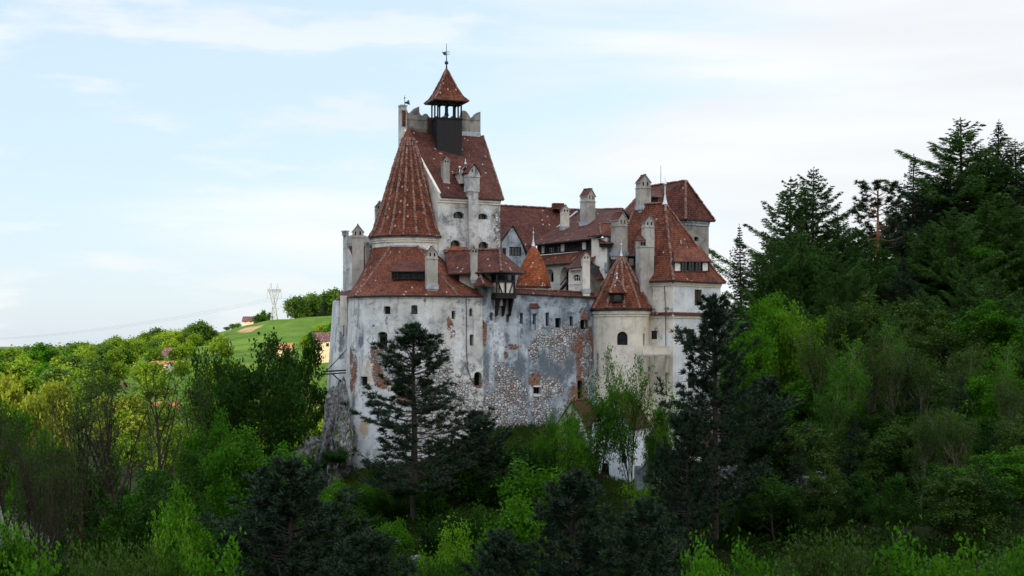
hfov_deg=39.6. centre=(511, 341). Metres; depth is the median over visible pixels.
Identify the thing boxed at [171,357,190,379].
valley tree
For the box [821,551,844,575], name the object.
shrub
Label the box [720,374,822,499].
pine tree
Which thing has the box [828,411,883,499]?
spruce tree
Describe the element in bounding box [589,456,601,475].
shrub
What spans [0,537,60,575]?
shrub
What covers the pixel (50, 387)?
valley tree
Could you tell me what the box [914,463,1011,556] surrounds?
leafy tree
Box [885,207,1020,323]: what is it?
larch tree
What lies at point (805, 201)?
larch tree
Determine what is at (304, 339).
valley tree
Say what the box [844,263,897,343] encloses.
larch tree
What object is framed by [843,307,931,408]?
larch tree
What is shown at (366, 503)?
shrub
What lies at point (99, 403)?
valley tree
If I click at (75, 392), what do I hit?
valley tree
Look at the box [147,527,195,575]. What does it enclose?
shrub
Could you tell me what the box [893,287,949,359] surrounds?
larch tree
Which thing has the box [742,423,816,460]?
leafy tree
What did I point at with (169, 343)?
valley tree
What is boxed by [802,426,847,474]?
leafy tree
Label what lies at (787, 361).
leafy tree
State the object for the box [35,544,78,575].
shrub
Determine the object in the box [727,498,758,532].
shrub
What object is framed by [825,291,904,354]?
leafy tree
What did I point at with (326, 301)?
valley tree
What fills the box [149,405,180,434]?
valley tree
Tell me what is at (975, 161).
spruce tree
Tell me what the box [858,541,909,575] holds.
shrub
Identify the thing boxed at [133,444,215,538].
leafy tree
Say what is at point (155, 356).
valley tree
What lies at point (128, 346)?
valley tree
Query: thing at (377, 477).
shrub
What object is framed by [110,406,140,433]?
valley tree
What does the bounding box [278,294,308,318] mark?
valley tree
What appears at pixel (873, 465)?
leafy tree
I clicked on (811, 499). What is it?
leafy tree
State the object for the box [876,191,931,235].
spruce tree
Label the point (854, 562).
shrub
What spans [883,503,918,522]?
shrub
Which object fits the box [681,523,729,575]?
shrub
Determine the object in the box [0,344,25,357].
valley tree
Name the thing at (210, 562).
shrub
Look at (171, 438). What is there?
valley tree
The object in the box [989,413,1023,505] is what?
leafy tree
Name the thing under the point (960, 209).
spruce tree
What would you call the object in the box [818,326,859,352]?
leafy tree
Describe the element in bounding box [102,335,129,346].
valley tree
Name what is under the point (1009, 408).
leafy tree
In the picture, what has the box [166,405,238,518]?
leafy tree
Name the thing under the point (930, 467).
leafy tree
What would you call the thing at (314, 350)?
leafy tree
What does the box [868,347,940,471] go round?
spruce tree
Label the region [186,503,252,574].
leafy tree
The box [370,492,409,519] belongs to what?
shrub
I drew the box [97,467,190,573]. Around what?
leafy tree
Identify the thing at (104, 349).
valley tree
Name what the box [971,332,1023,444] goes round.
leafy tree
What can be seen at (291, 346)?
village house
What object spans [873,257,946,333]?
larch tree
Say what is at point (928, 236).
larch tree
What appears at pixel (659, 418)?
sapling
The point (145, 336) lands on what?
valley tree
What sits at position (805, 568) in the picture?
shrub
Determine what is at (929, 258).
spruce tree
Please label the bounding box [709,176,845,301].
larch tree
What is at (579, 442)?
sapling
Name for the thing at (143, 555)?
shrub
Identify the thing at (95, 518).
leafy tree
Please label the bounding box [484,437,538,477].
shrub
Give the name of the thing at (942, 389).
leafy tree
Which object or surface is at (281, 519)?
leafy tree
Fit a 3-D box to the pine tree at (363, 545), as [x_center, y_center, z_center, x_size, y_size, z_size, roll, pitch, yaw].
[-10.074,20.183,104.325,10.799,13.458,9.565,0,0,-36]
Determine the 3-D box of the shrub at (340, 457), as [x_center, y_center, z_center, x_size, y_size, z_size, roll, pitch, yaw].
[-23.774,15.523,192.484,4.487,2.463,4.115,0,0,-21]
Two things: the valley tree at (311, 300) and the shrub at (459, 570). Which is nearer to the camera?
the shrub at (459, 570)
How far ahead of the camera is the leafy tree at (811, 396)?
206.18 m
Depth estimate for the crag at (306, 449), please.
199.55 m
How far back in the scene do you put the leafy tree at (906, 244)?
264.94 m
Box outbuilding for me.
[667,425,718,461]
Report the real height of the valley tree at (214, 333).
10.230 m
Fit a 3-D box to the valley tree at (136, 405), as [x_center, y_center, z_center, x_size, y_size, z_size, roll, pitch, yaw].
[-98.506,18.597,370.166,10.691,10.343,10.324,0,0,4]
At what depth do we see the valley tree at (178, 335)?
851.34 m
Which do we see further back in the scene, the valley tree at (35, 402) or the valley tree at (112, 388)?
the valley tree at (112, 388)
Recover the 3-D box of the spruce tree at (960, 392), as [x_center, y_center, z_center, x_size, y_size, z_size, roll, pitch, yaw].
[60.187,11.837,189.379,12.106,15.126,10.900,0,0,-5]
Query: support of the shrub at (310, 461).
on the ground at (292, 330)
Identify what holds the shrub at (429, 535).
on the ground at (292, 330)
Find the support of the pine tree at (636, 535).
on the ground at (292, 330)
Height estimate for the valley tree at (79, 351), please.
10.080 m
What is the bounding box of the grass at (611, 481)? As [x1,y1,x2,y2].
[319,422,729,572]
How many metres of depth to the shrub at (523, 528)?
151.04 m
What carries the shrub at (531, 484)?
on the ground at (292, 330)
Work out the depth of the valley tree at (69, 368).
451.46 m
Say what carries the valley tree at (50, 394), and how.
on the ground at (292, 330)
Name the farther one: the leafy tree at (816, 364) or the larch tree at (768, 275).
the larch tree at (768, 275)
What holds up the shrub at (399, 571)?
on the ground at (292, 330)
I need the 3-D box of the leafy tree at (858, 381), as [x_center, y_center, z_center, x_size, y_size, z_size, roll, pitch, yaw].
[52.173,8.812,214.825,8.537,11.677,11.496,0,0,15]
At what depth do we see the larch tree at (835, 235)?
255.77 m
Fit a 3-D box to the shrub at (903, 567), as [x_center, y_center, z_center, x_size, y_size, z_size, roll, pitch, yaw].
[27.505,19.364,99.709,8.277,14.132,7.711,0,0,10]
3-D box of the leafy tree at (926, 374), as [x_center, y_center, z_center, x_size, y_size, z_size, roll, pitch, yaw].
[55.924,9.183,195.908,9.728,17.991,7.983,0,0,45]
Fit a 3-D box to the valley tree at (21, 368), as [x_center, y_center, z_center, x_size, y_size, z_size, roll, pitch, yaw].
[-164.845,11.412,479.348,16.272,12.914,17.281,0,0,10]
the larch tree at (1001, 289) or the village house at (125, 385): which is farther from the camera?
the village house at (125, 385)
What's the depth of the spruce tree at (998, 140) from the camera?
275.34 m
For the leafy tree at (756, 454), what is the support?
on the ground at (292, 330)
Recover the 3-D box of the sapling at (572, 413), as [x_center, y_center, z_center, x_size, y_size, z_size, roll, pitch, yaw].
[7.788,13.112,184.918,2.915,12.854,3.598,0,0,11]
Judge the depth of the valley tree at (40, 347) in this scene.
571.35 m
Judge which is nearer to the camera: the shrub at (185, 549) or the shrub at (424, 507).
the shrub at (185, 549)
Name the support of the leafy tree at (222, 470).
on the ground at (292, 330)
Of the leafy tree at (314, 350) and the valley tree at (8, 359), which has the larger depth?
the valley tree at (8, 359)
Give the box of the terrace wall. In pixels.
[634,466,740,498]
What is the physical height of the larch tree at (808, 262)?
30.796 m
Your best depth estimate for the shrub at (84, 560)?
96.29 m
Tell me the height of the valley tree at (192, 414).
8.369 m
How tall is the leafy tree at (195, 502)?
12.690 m
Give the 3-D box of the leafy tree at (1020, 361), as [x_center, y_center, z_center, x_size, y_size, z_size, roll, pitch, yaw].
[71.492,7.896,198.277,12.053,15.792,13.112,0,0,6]
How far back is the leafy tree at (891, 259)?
258.59 m
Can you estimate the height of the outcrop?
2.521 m
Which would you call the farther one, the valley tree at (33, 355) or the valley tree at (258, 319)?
the valley tree at (258, 319)
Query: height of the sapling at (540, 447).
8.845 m
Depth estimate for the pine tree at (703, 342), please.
164.75 m
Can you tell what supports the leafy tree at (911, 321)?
on the ground at (292, 330)
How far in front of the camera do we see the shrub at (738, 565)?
97.66 m
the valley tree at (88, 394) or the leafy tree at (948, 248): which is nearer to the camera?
the leafy tree at (948, 248)
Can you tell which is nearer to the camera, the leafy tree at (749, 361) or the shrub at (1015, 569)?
the shrub at (1015, 569)
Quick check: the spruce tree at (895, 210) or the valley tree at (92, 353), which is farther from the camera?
the valley tree at (92, 353)
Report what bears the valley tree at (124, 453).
on the ground at (292, 330)
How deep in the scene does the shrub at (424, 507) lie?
170.03 m
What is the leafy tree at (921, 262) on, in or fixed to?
on the ground at (292, 330)
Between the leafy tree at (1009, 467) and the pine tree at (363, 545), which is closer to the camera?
the pine tree at (363, 545)
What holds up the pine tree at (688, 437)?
on the ground at (292, 330)
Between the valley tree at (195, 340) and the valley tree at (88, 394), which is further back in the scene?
the valley tree at (195, 340)
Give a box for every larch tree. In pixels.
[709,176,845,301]
[721,217,833,372]
[726,240,817,389]
[735,166,894,304]
[794,212,896,305]
[796,247,876,358]
[818,301,869,379]
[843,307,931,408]
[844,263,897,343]
[863,117,1023,258]
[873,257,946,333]
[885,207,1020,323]
[885,222,971,320]
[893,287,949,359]
[909,261,1007,364]
[936,198,1023,294]
[948,269,1023,378]
[957,140,1023,221]
[961,198,1023,308]
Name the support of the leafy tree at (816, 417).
on the ground at (292, 330)
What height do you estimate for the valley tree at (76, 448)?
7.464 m
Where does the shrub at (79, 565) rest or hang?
on the ground at (292, 330)
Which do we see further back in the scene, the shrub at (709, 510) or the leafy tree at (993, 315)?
the leafy tree at (993, 315)
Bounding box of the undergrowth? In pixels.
[1,285,1023,575]
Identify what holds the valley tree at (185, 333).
on the ground at (292, 330)
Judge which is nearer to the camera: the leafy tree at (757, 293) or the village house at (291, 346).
the leafy tree at (757, 293)
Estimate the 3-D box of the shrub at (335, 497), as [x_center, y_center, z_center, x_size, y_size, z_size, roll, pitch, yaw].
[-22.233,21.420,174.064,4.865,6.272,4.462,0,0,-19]
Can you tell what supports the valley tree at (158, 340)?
on the ground at (292, 330)
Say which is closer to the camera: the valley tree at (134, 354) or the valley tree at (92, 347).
the valley tree at (134, 354)
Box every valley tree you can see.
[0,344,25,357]
[0,355,15,363]
[0,356,37,382]
[0,357,12,372]
[0,362,6,376]
[0,369,27,415]
[14,354,39,371]
[16,371,41,393]
[17,344,33,354]
[17,388,52,458]
[18,349,46,363]
[28,342,60,363]
[31,366,75,392]
[32,357,71,373]
[32,362,57,381]
[34,368,57,391]
[38,380,59,401]
[43,376,75,453]
[44,343,57,350]
[51,354,63,365]
[57,345,74,355]
[59,343,79,349]
[59,349,75,359]
[60,352,86,371]
[61,362,114,392]
[63,362,83,377]
[65,350,89,360]
[67,376,98,405]
[68,347,91,357]
[69,403,101,435]
[69,437,86,462]
[70,384,88,406]
[73,345,93,358]
[78,342,97,350]
[81,356,113,374]
[82,347,98,357]
[84,387,103,400]
[87,420,117,442]
[89,395,116,419]
[95,343,120,359]
[101,345,126,363]
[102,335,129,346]
[104,428,125,446]
[106,376,124,398]
[108,358,132,380]
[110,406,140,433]
[111,431,148,474]
[113,394,151,418]
[116,337,135,350]
[117,349,135,364]
[117,413,162,449]
[125,348,142,364]
[126,341,137,351]
[126,356,152,383]
[127,338,147,355]
[131,356,171,384]
[133,330,151,341]
[136,369,173,401]
[137,337,148,356]
[137,435,155,454]
[143,347,166,361]
[144,337,166,352]
[145,326,165,337]
[145,451,171,474]
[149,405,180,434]
[151,398,178,420]
[152,427,185,451]
[152,435,185,469]
[154,417,205,443]
[157,330,175,340]
[158,337,180,351]
[165,343,191,360]
[168,328,185,343]
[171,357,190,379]
[176,339,196,359]
[180,323,192,341]
[182,403,199,419]
[185,319,212,345]
[185,332,200,345]
[195,333,206,346]
[204,329,219,341]
[204,332,232,348]
[207,356,235,380]
[208,341,223,354]
[214,337,235,358]
[228,324,237,328]
[251,314,262,322]
[257,309,267,321]
[264,312,273,319]
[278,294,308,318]
[293,295,319,317]
[297,424,321,446]
[298,336,309,345]
[302,292,320,316]
[303,330,319,345]
[313,321,327,331]
[314,291,328,315]
[317,286,341,308]
[317,298,333,315]
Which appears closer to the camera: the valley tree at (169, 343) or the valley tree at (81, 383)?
the valley tree at (81, 383)
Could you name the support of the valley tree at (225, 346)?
on the ground at (292, 330)
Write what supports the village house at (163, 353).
on the ground at (292, 330)
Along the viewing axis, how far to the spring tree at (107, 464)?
130.39 m
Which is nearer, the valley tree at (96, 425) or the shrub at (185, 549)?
the shrub at (185, 549)
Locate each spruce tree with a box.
[316,289,331,315]
[721,226,754,376]
[780,445,823,526]
[825,221,865,260]
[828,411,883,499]
[856,224,895,267]
[868,199,909,259]
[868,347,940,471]
[873,155,938,261]
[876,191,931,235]
[881,211,919,265]
[885,181,1013,281]
[905,229,956,306]
[914,187,977,287]
[915,162,980,223]
[916,144,995,223]
[943,376,995,465]
[948,122,1023,215]
[959,179,1023,270]
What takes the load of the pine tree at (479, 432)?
on the ground at (292, 330)
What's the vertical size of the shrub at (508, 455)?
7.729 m
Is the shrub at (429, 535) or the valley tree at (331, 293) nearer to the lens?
the shrub at (429, 535)
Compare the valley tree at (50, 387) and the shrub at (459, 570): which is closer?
the shrub at (459, 570)
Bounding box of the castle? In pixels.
[322,43,726,468]
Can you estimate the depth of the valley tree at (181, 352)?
590.77 m
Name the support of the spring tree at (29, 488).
on the ground at (292, 330)
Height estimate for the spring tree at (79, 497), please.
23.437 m
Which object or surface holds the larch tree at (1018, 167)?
on the ground at (292, 330)
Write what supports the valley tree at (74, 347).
on the ground at (292, 330)
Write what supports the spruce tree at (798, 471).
on the ground at (292, 330)
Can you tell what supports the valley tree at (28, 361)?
on the ground at (292, 330)
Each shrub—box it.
[0,510,43,575]
[0,527,44,575]
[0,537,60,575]
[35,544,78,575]
[48,528,134,575]
[63,538,108,575]
[73,531,164,575]
[117,531,181,575]
[146,502,202,575]
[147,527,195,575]
[175,526,246,575]
[187,537,243,575]
[303,454,330,472]
[318,446,349,464]
[318,473,359,508]
[321,490,345,514]
[332,507,358,544]
[343,483,373,518]
[345,501,388,535]
[356,478,393,517]
[365,456,410,498]
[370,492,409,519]
[371,515,418,553]
[376,535,413,575]
[386,558,436,575]
[411,479,450,526]
[413,504,466,558]
[413,512,478,575]
[417,553,446,575]
[418,454,475,507]
[430,471,486,503]
[435,437,517,477]
[436,539,488,575]
[460,499,502,559]
[472,471,510,509]
[475,485,546,575]
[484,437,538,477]
[490,452,577,536]
[530,452,571,479]
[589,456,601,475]
[614,472,682,560]
[675,540,732,575]
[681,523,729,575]
[695,508,724,525]
[710,499,742,548]
[721,548,765,575]
[725,526,796,575]
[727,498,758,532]
[759,494,791,535]
[766,556,811,575]
[769,499,807,541]
[776,518,879,575]
[809,519,895,575]
[817,502,850,531]
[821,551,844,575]
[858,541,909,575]
[867,514,954,575]
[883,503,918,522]
[909,494,929,507]
[911,527,985,575]
[923,545,973,575]
[960,546,1008,575]
[990,530,1023,575]
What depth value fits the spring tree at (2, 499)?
139.48 m
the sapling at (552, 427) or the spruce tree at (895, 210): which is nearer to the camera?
the sapling at (552, 427)
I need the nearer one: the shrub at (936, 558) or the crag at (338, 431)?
the shrub at (936, 558)
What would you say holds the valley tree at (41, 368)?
on the ground at (292, 330)
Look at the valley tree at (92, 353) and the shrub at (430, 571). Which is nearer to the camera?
the shrub at (430, 571)
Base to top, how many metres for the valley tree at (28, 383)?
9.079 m
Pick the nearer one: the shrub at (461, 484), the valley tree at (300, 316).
the shrub at (461, 484)
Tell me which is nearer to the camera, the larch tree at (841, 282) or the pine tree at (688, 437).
the pine tree at (688, 437)
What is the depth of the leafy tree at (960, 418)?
181.22 m
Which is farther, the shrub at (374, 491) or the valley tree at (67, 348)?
the valley tree at (67, 348)
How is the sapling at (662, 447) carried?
on the ground at (292, 330)
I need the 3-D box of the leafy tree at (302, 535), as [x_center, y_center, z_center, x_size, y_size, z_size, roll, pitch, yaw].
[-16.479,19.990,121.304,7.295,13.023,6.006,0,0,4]
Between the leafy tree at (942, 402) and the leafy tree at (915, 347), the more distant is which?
the leafy tree at (915, 347)
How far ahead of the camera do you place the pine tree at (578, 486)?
114.92 m
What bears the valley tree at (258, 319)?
on the ground at (292, 330)
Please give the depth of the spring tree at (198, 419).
175.15 m
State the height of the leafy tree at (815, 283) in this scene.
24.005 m
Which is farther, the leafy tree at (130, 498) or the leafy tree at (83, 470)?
the leafy tree at (83, 470)
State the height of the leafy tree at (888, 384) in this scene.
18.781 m
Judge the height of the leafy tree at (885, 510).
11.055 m
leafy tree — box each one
[0,399,49,540]
[1,426,77,563]
[31,443,100,558]
[41,466,106,564]
[66,445,133,575]
[72,397,142,559]
[73,493,126,573]
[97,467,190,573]
[98,477,159,570]
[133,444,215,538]
[145,479,218,571]
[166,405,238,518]
[175,483,223,549]
[186,342,245,485]
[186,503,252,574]
[188,349,254,485]
[195,435,272,530]
[209,423,333,567]
[214,327,318,461]
[220,502,279,573]
[250,342,321,450]
[251,492,312,570]
[271,332,327,445]
[279,509,360,574]
[709,315,780,436]
[725,423,793,501]
[729,288,785,423]
[729,474,810,550]
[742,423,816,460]
[747,273,788,330]
[755,370,835,447]
[761,420,842,499]
[763,299,826,394]
[765,252,837,339]
[777,369,854,422]
[783,461,856,542]
[786,324,839,461]
[787,397,865,448]
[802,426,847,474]
[809,345,884,445]
[810,299,883,389]
[812,369,856,463]
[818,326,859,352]
[824,327,872,455]
[824,471,886,546]
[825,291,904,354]
[829,257,888,327]
[836,364,877,415]
[836,401,922,446]
[840,430,909,498]
[843,245,893,304]
[848,324,914,439]
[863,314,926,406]
[863,424,935,476]
[865,250,900,288]
[865,367,939,427]
[867,471,933,567]
[872,248,944,309]
[872,340,918,428]
[873,299,961,374]
[874,417,950,490]
[880,344,946,426]
[884,250,968,305]
[891,334,938,366]
[893,316,996,395]
[894,461,952,541]
[897,396,973,441]
[898,233,955,290]
[907,404,954,516]
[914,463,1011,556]
[915,370,956,416]
[917,402,983,522]
[930,413,981,474]
[932,233,967,302]
[935,445,1023,504]
[935,458,1020,544]
[937,342,993,411]
[944,298,1023,377]
[947,369,1023,455]
[955,240,1017,296]
[967,209,1019,261]
[967,415,1017,466]
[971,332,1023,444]
[978,234,1023,302]
[988,341,1023,426]
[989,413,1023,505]
[991,370,1023,443]
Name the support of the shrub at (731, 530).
on the ground at (292, 330)
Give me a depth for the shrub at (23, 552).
103.46 m
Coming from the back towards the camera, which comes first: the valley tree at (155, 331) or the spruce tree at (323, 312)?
the spruce tree at (323, 312)
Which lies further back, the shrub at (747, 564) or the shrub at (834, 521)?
the shrub at (834, 521)
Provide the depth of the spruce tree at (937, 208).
269.16 m
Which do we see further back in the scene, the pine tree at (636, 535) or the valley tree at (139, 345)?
the valley tree at (139, 345)
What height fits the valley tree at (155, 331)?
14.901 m
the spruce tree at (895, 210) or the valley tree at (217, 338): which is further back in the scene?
the valley tree at (217, 338)
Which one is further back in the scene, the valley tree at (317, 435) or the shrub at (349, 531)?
the valley tree at (317, 435)
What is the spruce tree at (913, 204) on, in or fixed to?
on the ground at (292, 330)
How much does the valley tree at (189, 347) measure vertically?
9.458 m
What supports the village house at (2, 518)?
on the ground at (292, 330)
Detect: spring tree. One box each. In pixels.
[0,371,91,575]
[0,396,34,536]
[39,362,120,575]
[61,356,170,550]
[117,343,196,492]
[170,353,219,500]
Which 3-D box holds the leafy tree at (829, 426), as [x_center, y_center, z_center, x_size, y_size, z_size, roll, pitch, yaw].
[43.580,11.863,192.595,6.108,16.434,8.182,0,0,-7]
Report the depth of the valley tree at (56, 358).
567.67 m
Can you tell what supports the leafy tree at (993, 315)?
on the ground at (292, 330)
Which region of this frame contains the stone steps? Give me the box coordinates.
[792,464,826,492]
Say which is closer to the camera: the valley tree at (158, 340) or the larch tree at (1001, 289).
the larch tree at (1001, 289)
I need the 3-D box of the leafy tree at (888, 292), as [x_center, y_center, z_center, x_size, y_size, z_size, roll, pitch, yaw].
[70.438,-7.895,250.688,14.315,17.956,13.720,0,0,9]
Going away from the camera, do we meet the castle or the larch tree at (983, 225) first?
the castle
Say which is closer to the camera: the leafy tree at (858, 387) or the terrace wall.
the terrace wall
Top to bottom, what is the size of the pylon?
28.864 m
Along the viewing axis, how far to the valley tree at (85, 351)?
576.07 m
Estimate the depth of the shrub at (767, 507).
172.45 m
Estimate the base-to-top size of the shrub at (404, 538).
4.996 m
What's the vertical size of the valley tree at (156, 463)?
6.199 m
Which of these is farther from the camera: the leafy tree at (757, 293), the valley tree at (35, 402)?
the valley tree at (35, 402)
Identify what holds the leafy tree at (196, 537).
on the ground at (292, 330)
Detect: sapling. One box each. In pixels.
[531,425,566,472]
[543,402,573,463]
[550,414,599,478]
[562,394,580,461]
[566,370,630,498]
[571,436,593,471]
[601,345,653,500]
[640,373,683,498]
[640,416,664,486]
[654,424,685,501]
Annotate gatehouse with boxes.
[556,397,594,459]
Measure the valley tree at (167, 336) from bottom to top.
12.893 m
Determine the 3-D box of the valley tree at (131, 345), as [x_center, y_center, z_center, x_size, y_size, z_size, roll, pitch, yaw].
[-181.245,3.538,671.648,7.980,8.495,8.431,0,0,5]
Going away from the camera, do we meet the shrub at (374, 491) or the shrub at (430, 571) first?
the shrub at (430, 571)
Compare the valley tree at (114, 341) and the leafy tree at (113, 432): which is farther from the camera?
the valley tree at (114, 341)
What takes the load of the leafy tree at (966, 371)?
on the ground at (292, 330)
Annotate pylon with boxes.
[267,283,280,319]
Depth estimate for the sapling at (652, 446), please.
180.21 m
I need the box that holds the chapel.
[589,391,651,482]
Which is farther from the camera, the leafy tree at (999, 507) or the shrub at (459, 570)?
the leafy tree at (999, 507)
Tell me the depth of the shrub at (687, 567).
111.42 m
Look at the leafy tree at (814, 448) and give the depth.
179.65 m
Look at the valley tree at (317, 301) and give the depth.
1017.48 m
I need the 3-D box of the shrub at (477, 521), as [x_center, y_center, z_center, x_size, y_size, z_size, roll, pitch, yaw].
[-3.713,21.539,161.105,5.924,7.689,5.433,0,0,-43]
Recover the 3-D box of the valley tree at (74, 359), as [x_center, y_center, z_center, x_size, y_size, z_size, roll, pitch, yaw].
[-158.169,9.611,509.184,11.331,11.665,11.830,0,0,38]
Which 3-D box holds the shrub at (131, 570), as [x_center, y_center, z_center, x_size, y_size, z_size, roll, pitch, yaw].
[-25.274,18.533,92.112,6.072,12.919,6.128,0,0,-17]
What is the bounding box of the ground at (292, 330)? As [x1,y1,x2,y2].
[0,288,1023,575]
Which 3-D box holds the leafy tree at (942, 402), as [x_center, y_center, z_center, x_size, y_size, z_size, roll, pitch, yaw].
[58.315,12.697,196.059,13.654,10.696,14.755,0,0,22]
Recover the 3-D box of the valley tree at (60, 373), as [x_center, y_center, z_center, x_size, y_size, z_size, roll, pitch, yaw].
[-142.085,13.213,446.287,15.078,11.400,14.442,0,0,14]
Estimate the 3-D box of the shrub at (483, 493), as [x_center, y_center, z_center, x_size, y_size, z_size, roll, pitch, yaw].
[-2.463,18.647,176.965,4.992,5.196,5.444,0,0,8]
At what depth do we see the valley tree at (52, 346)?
673.03 m
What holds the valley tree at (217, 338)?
on the ground at (292, 330)
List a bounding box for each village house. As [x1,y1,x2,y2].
[0,479,67,549]
[100,381,127,389]
[151,361,170,372]
[152,401,179,407]
[161,348,171,356]
[242,316,255,325]
[275,343,293,355]
[313,332,330,362]
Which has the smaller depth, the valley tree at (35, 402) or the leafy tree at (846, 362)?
the leafy tree at (846, 362)
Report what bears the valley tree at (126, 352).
on the ground at (292, 330)
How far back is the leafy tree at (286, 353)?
202.61 m
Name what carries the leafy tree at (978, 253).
on the ground at (292, 330)
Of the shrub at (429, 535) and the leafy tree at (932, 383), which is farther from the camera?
the leafy tree at (932, 383)
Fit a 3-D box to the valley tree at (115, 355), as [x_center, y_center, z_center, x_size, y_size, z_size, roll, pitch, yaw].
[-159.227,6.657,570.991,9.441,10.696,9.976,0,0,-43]
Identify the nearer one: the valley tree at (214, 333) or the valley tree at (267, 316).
the valley tree at (214, 333)
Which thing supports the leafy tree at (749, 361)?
on the ground at (292, 330)
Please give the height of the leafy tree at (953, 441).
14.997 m
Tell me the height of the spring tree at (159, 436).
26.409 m
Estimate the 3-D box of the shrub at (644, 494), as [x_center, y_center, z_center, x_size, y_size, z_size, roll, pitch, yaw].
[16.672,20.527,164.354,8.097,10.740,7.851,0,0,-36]
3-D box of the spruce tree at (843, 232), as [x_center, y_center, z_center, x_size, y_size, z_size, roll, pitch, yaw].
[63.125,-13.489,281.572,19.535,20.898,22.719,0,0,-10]
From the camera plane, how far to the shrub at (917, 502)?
177.94 m
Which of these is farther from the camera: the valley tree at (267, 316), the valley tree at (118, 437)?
the valley tree at (267, 316)
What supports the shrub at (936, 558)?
on the ground at (292, 330)
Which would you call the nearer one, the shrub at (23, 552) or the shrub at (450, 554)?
the shrub at (23, 552)
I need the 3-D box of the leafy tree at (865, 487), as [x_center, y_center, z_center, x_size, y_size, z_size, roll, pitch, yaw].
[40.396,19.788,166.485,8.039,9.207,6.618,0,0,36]
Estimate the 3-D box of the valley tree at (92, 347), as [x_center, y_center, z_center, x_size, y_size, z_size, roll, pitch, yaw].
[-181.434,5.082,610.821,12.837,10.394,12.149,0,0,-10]
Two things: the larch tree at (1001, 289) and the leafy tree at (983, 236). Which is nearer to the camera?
the larch tree at (1001, 289)
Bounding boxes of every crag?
[293,434,320,496]
[311,376,354,491]
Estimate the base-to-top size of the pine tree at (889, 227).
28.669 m
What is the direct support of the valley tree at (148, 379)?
on the ground at (292, 330)
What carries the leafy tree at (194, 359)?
on the ground at (292, 330)
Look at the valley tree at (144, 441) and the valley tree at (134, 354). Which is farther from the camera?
the valley tree at (134, 354)
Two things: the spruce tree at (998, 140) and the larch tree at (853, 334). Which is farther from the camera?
the spruce tree at (998, 140)
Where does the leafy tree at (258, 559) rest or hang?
on the ground at (292, 330)
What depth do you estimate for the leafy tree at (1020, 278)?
247.50 m
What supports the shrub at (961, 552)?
on the ground at (292, 330)
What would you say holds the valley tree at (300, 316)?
on the ground at (292, 330)
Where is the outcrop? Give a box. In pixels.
[407,553,429,565]
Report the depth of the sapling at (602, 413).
178.94 m
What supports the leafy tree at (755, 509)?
on the ground at (292, 330)
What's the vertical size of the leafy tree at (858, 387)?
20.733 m
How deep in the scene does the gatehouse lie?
196.57 m
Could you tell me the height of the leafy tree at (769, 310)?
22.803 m
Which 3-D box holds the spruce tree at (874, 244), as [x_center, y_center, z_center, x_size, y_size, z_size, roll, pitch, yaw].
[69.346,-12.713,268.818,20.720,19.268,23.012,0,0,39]
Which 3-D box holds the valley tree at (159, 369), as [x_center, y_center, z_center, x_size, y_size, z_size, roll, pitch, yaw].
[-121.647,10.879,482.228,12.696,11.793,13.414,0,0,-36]
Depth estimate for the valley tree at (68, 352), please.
569.60 m
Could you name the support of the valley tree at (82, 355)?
on the ground at (292, 330)
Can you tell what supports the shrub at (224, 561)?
on the ground at (292, 330)
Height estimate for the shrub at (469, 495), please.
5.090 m
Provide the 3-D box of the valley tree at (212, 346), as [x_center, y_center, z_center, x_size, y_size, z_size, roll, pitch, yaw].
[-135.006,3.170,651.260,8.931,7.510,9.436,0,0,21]
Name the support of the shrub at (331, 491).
on the ground at (292, 330)
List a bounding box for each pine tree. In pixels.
[194,454,371,575]
[317,526,418,575]
[338,320,497,516]
[442,409,524,499]
[458,526,540,575]
[517,465,646,575]
[591,495,701,575]
[641,408,737,570]
[646,292,791,538]
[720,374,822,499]
[846,178,913,255]
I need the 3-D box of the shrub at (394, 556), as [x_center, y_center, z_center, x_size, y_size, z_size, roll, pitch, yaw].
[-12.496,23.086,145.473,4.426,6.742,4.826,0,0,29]
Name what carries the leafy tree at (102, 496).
on the ground at (292, 330)
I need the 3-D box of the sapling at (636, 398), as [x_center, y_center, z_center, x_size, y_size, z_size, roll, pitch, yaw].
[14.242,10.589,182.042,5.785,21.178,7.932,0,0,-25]
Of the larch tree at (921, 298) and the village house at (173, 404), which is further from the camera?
the village house at (173, 404)
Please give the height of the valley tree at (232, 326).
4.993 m
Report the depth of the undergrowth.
164.16 m
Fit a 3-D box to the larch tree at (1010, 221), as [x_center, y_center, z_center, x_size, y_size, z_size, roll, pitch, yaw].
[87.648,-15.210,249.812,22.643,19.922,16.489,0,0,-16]
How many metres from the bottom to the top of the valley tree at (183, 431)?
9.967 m
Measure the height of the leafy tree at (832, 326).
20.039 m
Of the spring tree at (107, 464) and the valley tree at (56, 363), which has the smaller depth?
the spring tree at (107, 464)
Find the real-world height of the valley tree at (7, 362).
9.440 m
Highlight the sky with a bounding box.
[0,0,1023,346]
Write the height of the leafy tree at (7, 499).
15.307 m
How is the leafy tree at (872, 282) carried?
on the ground at (292, 330)
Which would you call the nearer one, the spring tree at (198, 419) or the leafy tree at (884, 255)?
the spring tree at (198, 419)

